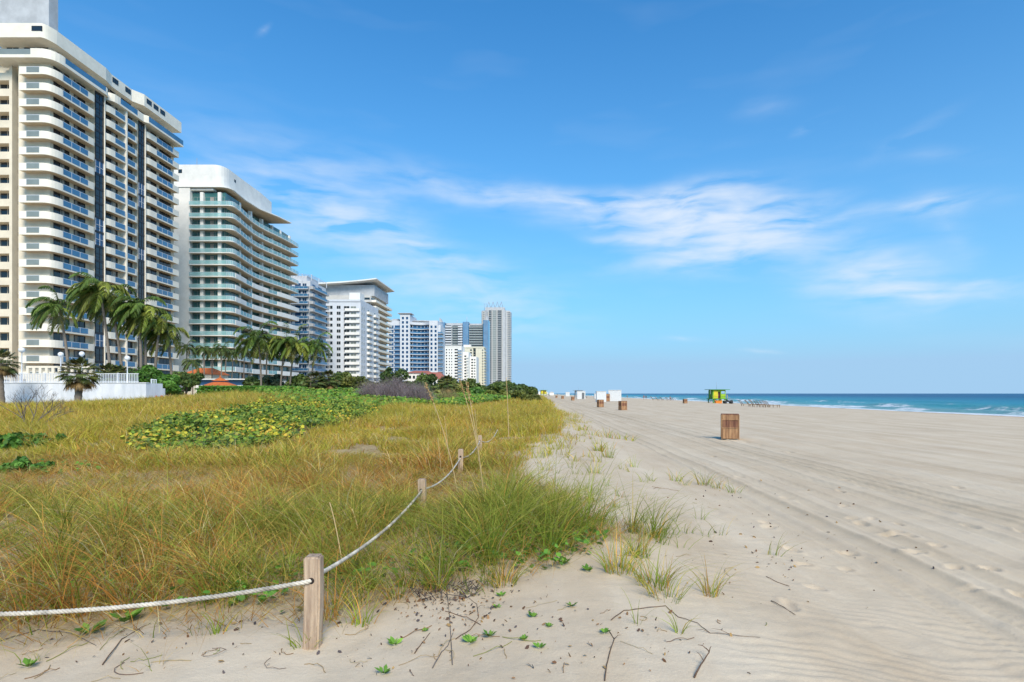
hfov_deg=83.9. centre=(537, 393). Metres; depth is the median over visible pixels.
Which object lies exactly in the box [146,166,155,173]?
window
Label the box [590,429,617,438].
grass tuft
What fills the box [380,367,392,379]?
leafy tree
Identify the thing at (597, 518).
grass tuft
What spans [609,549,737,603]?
grass tuft
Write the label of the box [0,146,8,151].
loggia window
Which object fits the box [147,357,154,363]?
window
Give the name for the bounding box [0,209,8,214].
loggia window
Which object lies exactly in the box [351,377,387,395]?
bare brush
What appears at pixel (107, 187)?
window
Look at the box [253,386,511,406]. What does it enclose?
green ground cover
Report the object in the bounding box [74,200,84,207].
window
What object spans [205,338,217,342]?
window
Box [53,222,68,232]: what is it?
window
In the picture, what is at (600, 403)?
beach bin
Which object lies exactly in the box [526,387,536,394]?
leafy tree
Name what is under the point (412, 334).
curved window
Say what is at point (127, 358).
globe lamp
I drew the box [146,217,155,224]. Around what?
window
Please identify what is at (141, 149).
bay window
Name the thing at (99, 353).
bay window
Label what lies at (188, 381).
leafy bush
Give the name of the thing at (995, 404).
sea
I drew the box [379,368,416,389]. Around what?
leafy tree
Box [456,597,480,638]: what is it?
dead twig
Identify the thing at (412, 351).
curved window
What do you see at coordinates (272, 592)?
beach vine
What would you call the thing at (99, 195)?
bay window
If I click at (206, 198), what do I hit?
window
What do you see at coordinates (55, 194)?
window
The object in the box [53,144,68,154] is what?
window
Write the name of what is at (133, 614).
beach sprout
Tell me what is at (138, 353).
bay window
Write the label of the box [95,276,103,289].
bay window
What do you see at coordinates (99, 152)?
bay window
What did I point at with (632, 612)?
grass tuft
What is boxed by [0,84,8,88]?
loggia window
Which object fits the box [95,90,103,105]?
bay window
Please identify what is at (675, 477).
grass tuft
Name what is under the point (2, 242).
loggia window
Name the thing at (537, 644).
beach sprout
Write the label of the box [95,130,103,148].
bay window
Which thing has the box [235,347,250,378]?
royal palm
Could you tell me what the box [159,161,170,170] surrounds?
far window
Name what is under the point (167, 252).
far window
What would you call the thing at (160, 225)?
far window
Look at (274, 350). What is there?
coconut palm
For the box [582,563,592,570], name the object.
beach sprout
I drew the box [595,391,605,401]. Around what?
beach cabinet
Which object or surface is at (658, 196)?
sky
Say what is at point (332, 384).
fan palm
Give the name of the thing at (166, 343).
coconut palm
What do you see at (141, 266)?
bay window
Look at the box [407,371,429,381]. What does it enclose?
house
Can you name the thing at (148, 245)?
window
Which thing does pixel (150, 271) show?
window
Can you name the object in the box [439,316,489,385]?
apartment tower
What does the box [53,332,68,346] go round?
window
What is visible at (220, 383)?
gazebo
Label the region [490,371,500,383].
window
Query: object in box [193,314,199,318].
window
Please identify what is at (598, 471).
grass tuft
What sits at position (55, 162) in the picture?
window
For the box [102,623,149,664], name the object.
dead twig
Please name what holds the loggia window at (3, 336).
in the apartment tower at (89, 165)
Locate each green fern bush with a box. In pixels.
[0,432,67,449]
[0,456,55,474]
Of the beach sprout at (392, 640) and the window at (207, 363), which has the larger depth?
the window at (207, 363)
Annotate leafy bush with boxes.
[152,374,181,395]
[170,371,204,395]
[242,376,265,385]
[262,374,284,385]
[284,374,312,385]
[340,375,383,388]
[465,386,486,393]
[484,389,506,394]
[506,390,529,398]
[520,394,540,400]
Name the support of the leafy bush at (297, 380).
on the ground at (924, 510)
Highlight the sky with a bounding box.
[0,0,1023,393]
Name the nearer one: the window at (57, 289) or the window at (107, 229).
the window at (57, 289)
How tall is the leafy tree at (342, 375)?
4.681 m
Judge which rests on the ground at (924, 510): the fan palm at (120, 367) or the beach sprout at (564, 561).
the beach sprout at (564, 561)
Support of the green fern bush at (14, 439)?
on the ground at (924, 510)
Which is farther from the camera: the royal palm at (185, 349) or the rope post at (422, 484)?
the royal palm at (185, 349)
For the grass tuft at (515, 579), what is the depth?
4.96 m
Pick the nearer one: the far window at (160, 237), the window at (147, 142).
the window at (147, 142)
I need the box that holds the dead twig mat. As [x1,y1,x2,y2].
[408,574,485,599]
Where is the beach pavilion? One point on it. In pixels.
(238, 382)
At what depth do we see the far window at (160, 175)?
135.99 m
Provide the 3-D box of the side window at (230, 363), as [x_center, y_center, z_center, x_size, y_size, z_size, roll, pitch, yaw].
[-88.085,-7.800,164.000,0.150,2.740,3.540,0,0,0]
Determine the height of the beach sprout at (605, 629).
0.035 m
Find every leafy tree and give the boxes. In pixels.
[128,364,169,394]
[330,372,355,387]
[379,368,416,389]
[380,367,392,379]
[414,372,437,390]
[433,378,462,392]
[459,378,483,390]
[480,383,503,392]
[493,380,518,393]
[516,384,527,391]
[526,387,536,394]
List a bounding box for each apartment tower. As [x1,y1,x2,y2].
[0,0,182,380]
[174,165,298,387]
[291,273,328,383]
[318,278,394,380]
[326,293,379,381]
[388,313,444,380]
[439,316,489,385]
[445,346,478,382]
[464,345,486,385]
[481,302,511,383]
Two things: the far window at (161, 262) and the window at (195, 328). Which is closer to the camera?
the far window at (161, 262)
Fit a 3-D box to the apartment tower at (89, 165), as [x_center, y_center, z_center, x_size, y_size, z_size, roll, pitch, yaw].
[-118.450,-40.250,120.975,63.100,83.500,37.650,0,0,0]
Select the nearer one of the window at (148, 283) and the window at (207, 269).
the window at (148, 283)
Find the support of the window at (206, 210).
in the apartment tower at (235, 254)
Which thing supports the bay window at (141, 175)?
in the apartment tower at (89, 165)
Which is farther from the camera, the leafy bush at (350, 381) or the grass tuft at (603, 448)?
the leafy bush at (350, 381)
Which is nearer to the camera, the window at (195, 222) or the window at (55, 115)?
the window at (55, 115)
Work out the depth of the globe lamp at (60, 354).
61.95 m
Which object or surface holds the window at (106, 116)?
in the apartment tower at (89, 165)
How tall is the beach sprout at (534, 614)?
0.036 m
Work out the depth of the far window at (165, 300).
136.72 m
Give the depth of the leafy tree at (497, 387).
168.58 m
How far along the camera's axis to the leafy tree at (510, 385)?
228.53 m
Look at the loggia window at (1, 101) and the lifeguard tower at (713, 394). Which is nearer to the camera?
the loggia window at (1, 101)
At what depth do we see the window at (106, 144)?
118.78 m
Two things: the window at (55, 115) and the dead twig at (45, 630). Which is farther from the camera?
the window at (55, 115)
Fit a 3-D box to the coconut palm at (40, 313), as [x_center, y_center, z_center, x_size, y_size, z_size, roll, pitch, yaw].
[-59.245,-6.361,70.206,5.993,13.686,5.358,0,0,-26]
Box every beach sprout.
[18,658,37,666]
[74,619,106,633]
[109,607,143,621]
[374,664,389,672]
[387,636,402,644]
[462,634,477,642]
[483,629,496,636]
[528,611,536,616]
[532,642,545,647]
[559,557,571,563]
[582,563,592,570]
[600,628,609,632]
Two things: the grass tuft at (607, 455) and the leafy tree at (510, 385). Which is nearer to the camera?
the grass tuft at (607, 455)
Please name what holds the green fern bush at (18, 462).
on the ground at (924, 510)
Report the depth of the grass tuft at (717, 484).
11.68 m
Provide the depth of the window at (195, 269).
160.35 m
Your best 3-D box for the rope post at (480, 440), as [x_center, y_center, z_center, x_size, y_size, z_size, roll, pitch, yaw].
[-1.600,1.678,15.800,0.110,1.037,0.110,0,0,-1]
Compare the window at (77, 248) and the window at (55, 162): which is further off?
the window at (77, 248)
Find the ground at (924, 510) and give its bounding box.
[0,394,1023,681]
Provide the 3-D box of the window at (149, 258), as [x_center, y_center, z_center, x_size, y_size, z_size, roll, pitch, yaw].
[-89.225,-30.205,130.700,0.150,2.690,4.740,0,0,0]
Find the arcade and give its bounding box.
[26,366,92,380]
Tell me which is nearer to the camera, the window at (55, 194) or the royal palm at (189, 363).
the royal palm at (189, 363)
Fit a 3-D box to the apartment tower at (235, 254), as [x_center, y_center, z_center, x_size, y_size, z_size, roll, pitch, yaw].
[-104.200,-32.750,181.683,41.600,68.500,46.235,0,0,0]
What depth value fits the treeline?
236.70 m
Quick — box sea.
[558,394,1023,416]
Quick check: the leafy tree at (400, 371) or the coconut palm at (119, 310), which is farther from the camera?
the leafy tree at (400, 371)
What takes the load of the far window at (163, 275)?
in the apartment tower at (89, 165)
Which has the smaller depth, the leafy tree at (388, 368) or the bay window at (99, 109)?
the bay window at (99, 109)
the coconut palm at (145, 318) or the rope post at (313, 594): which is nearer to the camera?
the rope post at (313, 594)
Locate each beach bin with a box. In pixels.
[597,400,603,406]
[618,401,626,409]
[721,413,739,439]
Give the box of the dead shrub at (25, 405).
[0,384,74,423]
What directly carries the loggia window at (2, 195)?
in the apartment tower at (89, 165)
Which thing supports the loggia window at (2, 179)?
in the apartment tower at (89, 165)
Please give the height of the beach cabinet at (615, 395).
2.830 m
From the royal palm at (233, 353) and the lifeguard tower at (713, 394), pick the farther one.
the lifeguard tower at (713, 394)
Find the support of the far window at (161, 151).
in the apartment tower at (89, 165)
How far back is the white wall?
56.00 m
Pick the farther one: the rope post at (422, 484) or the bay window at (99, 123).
the bay window at (99, 123)
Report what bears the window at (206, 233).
in the apartment tower at (235, 254)
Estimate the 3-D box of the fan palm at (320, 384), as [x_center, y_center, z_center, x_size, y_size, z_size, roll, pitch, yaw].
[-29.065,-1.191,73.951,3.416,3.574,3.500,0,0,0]
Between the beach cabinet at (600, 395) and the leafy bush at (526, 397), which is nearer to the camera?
the leafy bush at (526, 397)
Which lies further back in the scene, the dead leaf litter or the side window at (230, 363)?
the side window at (230, 363)
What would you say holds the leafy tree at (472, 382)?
on the ground at (924, 510)
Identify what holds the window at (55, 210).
in the apartment tower at (89, 165)
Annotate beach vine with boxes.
[0,458,609,611]
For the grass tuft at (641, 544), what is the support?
on the ground at (924, 510)
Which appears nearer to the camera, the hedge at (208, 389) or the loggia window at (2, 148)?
the hedge at (208, 389)
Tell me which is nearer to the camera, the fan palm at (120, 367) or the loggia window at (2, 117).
the fan palm at (120, 367)
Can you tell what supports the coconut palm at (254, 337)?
on the ground at (924, 510)
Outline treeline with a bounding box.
[419,384,537,394]
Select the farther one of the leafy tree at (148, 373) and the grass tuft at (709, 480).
the leafy tree at (148, 373)
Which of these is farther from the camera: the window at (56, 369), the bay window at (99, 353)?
the bay window at (99, 353)
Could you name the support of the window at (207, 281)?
in the apartment tower at (235, 254)
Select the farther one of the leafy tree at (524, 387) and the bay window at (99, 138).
the leafy tree at (524, 387)
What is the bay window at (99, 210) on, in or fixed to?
in the apartment tower at (89, 165)
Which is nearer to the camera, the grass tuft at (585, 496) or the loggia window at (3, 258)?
the grass tuft at (585, 496)
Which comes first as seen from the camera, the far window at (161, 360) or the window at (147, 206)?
the window at (147, 206)
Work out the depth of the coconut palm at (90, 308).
71.07 m
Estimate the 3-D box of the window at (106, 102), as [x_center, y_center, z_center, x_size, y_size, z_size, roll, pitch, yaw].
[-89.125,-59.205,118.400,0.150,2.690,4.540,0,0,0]
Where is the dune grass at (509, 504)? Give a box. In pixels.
[0,388,804,675]
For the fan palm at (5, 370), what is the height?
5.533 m
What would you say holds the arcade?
on the terrace
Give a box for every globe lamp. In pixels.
[18,347,24,372]
[58,352,63,380]
[124,356,129,380]
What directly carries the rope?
attached to the rope post at (313, 594)
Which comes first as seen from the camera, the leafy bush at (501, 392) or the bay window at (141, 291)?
the leafy bush at (501, 392)
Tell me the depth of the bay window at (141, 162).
126.66 m
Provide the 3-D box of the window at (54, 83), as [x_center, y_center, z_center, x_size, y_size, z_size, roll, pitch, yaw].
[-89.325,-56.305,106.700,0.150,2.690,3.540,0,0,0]
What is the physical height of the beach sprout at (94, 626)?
0.072 m
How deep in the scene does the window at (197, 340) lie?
160.35 m
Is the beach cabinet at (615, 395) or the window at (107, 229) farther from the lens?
the beach cabinet at (615, 395)
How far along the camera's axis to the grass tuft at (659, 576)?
5.10 m
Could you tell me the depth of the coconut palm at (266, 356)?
91.80 m
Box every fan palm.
[0,349,24,402]
[54,356,104,401]
[89,362,125,380]
[101,364,135,380]
[302,371,327,388]
[317,370,339,388]
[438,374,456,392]
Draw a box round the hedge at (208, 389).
[194,385,304,394]
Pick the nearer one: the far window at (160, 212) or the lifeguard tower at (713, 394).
the far window at (160, 212)
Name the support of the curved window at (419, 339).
in the apartment tower at (417, 345)
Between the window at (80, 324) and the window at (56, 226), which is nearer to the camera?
the window at (56, 226)
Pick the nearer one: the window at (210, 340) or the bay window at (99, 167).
the bay window at (99, 167)
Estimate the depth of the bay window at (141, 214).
126.66 m
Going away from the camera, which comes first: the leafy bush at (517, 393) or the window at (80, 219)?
the window at (80, 219)
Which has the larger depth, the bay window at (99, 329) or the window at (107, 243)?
the window at (107, 243)
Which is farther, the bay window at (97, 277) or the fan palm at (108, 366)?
the bay window at (97, 277)
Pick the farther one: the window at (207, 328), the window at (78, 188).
the window at (207, 328)
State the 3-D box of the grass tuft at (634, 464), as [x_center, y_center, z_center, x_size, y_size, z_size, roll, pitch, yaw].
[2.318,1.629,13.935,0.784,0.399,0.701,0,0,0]
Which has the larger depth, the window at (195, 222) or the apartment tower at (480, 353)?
the apartment tower at (480, 353)
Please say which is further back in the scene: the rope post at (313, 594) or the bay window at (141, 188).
the bay window at (141, 188)
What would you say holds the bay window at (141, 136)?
in the apartment tower at (89, 165)
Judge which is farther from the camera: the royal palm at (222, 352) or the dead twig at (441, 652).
the royal palm at (222, 352)
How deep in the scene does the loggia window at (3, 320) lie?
106.11 m
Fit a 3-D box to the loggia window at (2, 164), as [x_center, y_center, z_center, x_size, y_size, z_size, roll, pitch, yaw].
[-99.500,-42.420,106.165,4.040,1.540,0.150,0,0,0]
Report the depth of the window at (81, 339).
110.85 m
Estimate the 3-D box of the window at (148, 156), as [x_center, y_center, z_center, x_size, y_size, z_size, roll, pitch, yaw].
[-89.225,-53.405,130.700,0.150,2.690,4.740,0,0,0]
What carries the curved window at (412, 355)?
in the apartment tower at (417, 345)
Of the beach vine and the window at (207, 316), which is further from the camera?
the window at (207, 316)
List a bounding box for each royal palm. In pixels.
[174,340,196,371]
[181,351,202,394]
[193,339,212,378]
[201,341,220,378]
[209,341,231,377]
[218,344,232,372]
[223,343,242,378]
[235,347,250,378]
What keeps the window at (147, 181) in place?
in the apartment tower at (89, 165)
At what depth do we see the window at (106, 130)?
118.67 m
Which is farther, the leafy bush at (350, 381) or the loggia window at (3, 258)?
the loggia window at (3, 258)
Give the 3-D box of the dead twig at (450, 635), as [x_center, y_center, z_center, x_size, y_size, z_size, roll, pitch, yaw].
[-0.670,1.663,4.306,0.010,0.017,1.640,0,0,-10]
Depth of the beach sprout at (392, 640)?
3.81 m
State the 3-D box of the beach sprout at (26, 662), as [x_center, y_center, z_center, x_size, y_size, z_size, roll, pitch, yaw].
[-3.159,1.675,3.534,0.109,0.046,0.105,0,0,-9]
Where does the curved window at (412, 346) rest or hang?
in the apartment tower at (417, 345)
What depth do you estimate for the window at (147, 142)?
131.06 m
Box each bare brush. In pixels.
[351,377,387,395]
[371,375,416,396]
[396,382,441,401]
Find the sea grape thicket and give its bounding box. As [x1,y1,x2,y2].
[115,395,381,451]
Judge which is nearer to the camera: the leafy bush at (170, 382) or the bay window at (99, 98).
the leafy bush at (170, 382)
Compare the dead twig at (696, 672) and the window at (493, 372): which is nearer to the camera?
the dead twig at (696, 672)
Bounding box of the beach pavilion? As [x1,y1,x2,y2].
[196,379,264,391]
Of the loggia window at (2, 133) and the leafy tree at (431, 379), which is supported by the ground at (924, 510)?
the leafy tree at (431, 379)
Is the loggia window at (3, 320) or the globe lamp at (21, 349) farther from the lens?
the loggia window at (3, 320)
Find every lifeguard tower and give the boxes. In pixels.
[540,390,549,395]
[705,382,731,403]
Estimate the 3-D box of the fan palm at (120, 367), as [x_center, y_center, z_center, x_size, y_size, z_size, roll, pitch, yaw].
[-44.994,-1.315,61.109,3.362,3.684,3.483,0,0,0]
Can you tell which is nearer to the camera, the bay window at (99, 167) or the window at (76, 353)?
the window at (76, 353)
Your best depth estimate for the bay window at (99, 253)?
114.51 m
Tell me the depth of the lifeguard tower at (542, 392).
518.37 m
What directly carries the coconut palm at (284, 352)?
on the ground at (924, 510)
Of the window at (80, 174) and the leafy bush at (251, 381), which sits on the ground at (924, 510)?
the leafy bush at (251, 381)
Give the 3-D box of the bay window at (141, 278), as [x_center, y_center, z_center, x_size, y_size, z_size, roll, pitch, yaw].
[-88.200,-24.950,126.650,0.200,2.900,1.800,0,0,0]
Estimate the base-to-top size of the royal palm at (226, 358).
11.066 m
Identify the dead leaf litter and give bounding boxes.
[45,476,933,678]
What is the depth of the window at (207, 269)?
160.35 m
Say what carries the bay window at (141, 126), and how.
in the apartment tower at (89, 165)
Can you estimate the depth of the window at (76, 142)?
110.85 m
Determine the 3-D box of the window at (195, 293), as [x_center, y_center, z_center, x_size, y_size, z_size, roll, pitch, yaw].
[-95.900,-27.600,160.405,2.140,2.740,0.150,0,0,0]
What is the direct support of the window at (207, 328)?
in the apartment tower at (235, 254)
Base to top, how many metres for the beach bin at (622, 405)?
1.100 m
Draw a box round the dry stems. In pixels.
[1,485,787,681]
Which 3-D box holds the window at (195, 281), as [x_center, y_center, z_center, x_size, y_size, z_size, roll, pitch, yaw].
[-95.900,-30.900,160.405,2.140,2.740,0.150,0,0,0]
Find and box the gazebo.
[205,376,237,390]
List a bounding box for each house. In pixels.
[183,368,228,394]
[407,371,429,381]
[420,372,443,383]
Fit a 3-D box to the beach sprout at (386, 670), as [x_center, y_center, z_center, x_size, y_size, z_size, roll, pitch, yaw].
[-0.915,1.653,3.397,0.103,0.039,0.080,0,0,39]
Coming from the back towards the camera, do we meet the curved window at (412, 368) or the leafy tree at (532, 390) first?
the curved window at (412, 368)
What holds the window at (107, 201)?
in the apartment tower at (89, 165)
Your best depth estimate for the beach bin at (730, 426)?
24.18 m
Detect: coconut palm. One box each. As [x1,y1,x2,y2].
[25,285,84,374]
[65,272,130,369]
[77,281,129,366]
[104,284,166,369]
[117,297,169,364]
[133,305,181,366]
[142,319,189,374]
[233,321,277,385]
[250,328,278,374]
[267,323,301,385]
[275,324,309,385]
[297,332,332,385]
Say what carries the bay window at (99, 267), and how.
in the apartment tower at (89, 165)
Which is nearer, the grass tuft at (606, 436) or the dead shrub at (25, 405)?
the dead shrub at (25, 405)
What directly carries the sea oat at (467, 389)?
on the ground at (924, 510)
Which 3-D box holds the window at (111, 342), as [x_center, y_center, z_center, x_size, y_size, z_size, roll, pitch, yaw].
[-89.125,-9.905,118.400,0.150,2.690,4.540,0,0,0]
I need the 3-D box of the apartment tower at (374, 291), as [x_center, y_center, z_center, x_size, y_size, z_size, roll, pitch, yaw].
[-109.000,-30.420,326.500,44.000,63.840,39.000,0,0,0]
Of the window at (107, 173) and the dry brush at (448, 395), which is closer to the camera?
the dry brush at (448, 395)
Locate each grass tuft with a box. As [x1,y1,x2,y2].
[185,601,244,634]
[248,613,349,650]
[325,570,409,627]
[453,548,565,588]
[547,468,571,487]
[557,520,675,575]
[561,484,618,505]
[577,503,618,524]
[579,453,616,473]
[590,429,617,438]
[590,438,614,451]
[595,439,620,457]
[597,512,671,558]
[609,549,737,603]
[610,536,750,611]
[613,585,653,624]
[626,451,642,467]
[652,606,702,633]
[664,465,685,481]
[664,549,783,597]
[680,466,715,484]
[707,473,732,488]
[726,483,744,493]
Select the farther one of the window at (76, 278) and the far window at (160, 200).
the far window at (160, 200)
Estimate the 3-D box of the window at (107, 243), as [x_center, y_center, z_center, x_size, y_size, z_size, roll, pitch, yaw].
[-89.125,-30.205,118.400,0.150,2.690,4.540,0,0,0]
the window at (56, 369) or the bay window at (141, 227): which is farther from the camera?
the bay window at (141, 227)
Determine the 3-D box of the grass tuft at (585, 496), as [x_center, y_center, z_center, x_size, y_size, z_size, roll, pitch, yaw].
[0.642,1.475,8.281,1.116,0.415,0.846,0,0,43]
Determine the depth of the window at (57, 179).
106.45 m
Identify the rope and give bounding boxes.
[0,429,497,616]
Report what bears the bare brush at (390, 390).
on the ground at (924, 510)
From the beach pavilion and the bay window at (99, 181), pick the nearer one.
the beach pavilion
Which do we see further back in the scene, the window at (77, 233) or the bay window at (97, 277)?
the bay window at (97, 277)
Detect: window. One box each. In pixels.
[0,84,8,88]
[0,100,8,103]
[0,115,8,119]
[0,131,8,135]
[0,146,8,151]
[0,162,8,166]
[0,177,8,182]
[0,193,8,198]
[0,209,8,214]
[0,224,8,229]
[0,240,8,245]
[0,255,8,261]
[0,271,8,277]
[0,286,8,292]
[0,302,8,308]
[0,317,8,324]
[0,333,8,340]
[53,66,68,77]
[53,81,68,92]
[53,97,68,108]
[53,112,68,123]
[53,128,68,139]
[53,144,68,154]
[53,160,68,170]
[53,175,68,190]
[53,191,68,206]
[53,207,68,216]
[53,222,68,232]
[53,238,68,253]
[53,254,68,268]
[53,270,68,278]
[53,285,67,294]
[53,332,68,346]
[53,348,68,356]
[53,364,65,371]
[74,94,84,103]
[74,109,84,118]
[74,124,84,133]
[74,139,84,148]
[74,155,84,163]
[74,170,84,178]
[74,185,84,196]
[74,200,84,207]
[74,215,84,227]
[74,230,84,237]
[74,245,84,256]
[74,260,84,271]
[74,275,84,286]
[74,320,84,333]
[74,335,84,348]
[74,350,84,363]
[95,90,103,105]
[95,101,103,120]
[95,116,103,134]
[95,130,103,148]
[95,145,103,162]
[95,159,103,177]
[95,174,103,191]
[95,188,103,205]
[95,203,103,220]
[95,217,103,234]
[95,232,103,248]
[95,247,103,262]
[95,261,103,277]
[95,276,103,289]
[95,320,103,334]
[95,334,103,348]
[95,348,103,362]
[105,100,117,110]
[105,114,117,124]
[105,128,117,138]
[105,142,117,152]
[105,156,117,165]
[105,170,117,179]
[105,184,117,193]
[105,198,117,207]
[105,212,117,221]
[105,226,117,235]
[105,240,117,254]
[105,254,117,263]
[105,269,117,282]
[105,339,116,346]
[105,353,117,360]
[138,120,144,132]
[138,130,144,145]
[138,143,144,158]
[138,156,144,171]
[138,169,144,184]
[138,182,144,197]
[138,195,144,210]
[138,208,144,223]
[138,222,144,236]
[138,235,144,249]
[138,248,144,262]
[138,261,144,275]
[138,274,144,288]
[138,287,144,301]
[138,353,143,365]
[146,141,155,148]
[146,153,155,161]
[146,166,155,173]
[146,179,155,186]
[146,191,155,199]
[146,204,155,211]
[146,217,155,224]
[146,230,155,236]
[146,242,155,249]
[146,255,155,262]
[146,268,155,274]
[146,281,155,287]
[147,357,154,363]
[159,149,170,158]
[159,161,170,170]
[159,174,170,182]
[159,186,170,194]
[159,198,170,206]
[159,210,170,221]
[159,223,170,235]
[159,235,170,246]
[159,247,170,259]
[159,260,170,267]
[159,272,170,281]
[159,284,170,296]
[159,297,170,307]
[159,358,168,368]
[193,220,199,224]
[193,267,199,271]
[193,279,199,283]
[193,291,199,295]
[193,302,199,306]
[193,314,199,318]
[193,326,199,330]
[193,338,199,342]
[205,197,217,200]
[205,209,217,212]
[205,220,217,224]
[205,232,217,235]
[205,244,217,247]
[205,256,217,259]
[205,267,217,271]
[205,279,217,283]
[205,291,217,295]
[205,302,217,306]
[205,314,217,318]
[205,326,217,330]
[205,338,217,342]
[205,361,217,366]
[229,361,235,370]
[412,325,427,327]
[412,330,427,331]
[412,334,427,335]
[412,338,427,340]
[412,342,427,344]
[412,346,427,348]
[412,351,427,352]
[412,355,427,356]
[412,359,427,361]
[412,363,427,365]
[412,368,427,369]
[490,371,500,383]
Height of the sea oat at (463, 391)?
1.981 m
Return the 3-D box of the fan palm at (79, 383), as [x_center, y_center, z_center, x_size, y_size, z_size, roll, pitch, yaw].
[-40.462,-0.960,50.094,3.580,4.661,3.642,0,0,0]
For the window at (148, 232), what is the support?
in the apartment tower at (89, 165)
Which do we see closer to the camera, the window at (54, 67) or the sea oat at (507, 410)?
the sea oat at (507, 410)
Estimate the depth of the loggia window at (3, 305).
106.11 m
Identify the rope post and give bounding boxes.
[302,554,323,649]
[418,478,426,506]
[458,449,462,471]
[478,435,481,449]
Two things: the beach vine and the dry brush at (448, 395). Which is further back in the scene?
the dry brush at (448, 395)
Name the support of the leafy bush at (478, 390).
on the ground at (924, 510)
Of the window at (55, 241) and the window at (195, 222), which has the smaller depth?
the window at (55, 241)
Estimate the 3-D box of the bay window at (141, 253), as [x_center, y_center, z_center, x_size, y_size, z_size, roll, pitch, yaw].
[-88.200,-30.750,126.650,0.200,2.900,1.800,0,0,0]
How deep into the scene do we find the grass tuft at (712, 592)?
4.97 m
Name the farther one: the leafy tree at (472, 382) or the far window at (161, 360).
the leafy tree at (472, 382)
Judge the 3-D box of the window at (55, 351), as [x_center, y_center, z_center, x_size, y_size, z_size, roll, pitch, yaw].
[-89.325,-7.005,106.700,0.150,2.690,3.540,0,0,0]
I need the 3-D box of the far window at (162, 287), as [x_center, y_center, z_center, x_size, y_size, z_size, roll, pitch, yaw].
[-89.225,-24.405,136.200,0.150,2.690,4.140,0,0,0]
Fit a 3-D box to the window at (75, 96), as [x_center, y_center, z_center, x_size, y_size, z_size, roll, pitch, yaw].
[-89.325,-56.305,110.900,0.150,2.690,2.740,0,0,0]
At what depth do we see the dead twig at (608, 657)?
3.58 m
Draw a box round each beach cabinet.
[577,391,584,398]
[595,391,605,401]
[608,390,620,400]
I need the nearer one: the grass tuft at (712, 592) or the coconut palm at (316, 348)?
the grass tuft at (712, 592)
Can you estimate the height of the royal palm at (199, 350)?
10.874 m
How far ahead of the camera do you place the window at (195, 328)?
160.35 m
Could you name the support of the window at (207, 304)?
in the apartment tower at (235, 254)
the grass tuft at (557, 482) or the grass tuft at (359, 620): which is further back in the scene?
the grass tuft at (557, 482)
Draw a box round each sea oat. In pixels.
[329,502,342,566]
[424,382,456,490]
[459,379,478,456]
[466,382,483,496]
[506,378,508,438]
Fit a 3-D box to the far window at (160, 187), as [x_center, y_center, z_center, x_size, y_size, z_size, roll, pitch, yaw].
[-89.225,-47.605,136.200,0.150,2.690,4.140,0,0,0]
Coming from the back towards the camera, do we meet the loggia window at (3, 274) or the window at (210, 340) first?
the window at (210, 340)
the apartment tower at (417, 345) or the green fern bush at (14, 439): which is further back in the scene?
the apartment tower at (417, 345)
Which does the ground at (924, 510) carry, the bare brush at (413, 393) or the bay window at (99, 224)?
the bare brush at (413, 393)
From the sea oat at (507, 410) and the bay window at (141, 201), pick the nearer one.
the sea oat at (507, 410)
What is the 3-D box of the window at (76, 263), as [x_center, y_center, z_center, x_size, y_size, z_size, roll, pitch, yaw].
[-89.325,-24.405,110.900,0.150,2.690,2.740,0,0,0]
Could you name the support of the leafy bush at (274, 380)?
on the ground at (924, 510)
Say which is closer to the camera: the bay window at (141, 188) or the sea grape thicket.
the sea grape thicket
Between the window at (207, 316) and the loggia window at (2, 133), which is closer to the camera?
the loggia window at (2, 133)
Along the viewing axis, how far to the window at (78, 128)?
110.85 m
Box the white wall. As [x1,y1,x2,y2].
[4,373,164,402]
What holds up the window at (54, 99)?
in the apartment tower at (89, 165)
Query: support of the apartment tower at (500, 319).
on the ground at (924, 510)
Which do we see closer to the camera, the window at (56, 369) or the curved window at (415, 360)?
the window at (56, 369)
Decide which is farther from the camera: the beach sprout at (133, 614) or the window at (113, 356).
the window at (113, 356)
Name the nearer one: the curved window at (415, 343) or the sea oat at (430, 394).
the sea oat at (430, 394)
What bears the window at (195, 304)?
in the apartment tower at (235, 254)
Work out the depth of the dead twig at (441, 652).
3.66 m
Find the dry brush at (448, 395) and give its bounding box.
[434,386,461,397]
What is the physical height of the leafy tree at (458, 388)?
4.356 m
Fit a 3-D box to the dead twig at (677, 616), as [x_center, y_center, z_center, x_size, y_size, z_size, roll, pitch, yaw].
[1.079,1.718,4.343,1.078,0.106,0.456,0,0,0]
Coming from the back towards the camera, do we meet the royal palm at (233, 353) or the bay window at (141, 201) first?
the bay window at (141, 201)
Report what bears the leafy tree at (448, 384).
on the ground at (924, 510)
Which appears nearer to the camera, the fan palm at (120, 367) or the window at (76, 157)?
the fan palm at (120, 367)
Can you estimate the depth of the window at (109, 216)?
118.93 m
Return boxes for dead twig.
[0,629,94,644]
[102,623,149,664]
[432,634,452,667]
[447,593,452,664]
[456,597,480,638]
[604,631,617,680]
[611,605,750,636]
[694,645,710,677]
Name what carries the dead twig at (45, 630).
on the ground at (924, 510)
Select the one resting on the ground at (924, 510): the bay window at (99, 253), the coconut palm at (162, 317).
the coconut palm at (162, 317)
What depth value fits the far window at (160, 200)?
136.15 m
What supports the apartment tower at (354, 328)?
on the ground at (924, 510)
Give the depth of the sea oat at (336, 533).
5.20 m
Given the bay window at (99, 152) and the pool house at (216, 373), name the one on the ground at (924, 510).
the pool house at (216, 373)

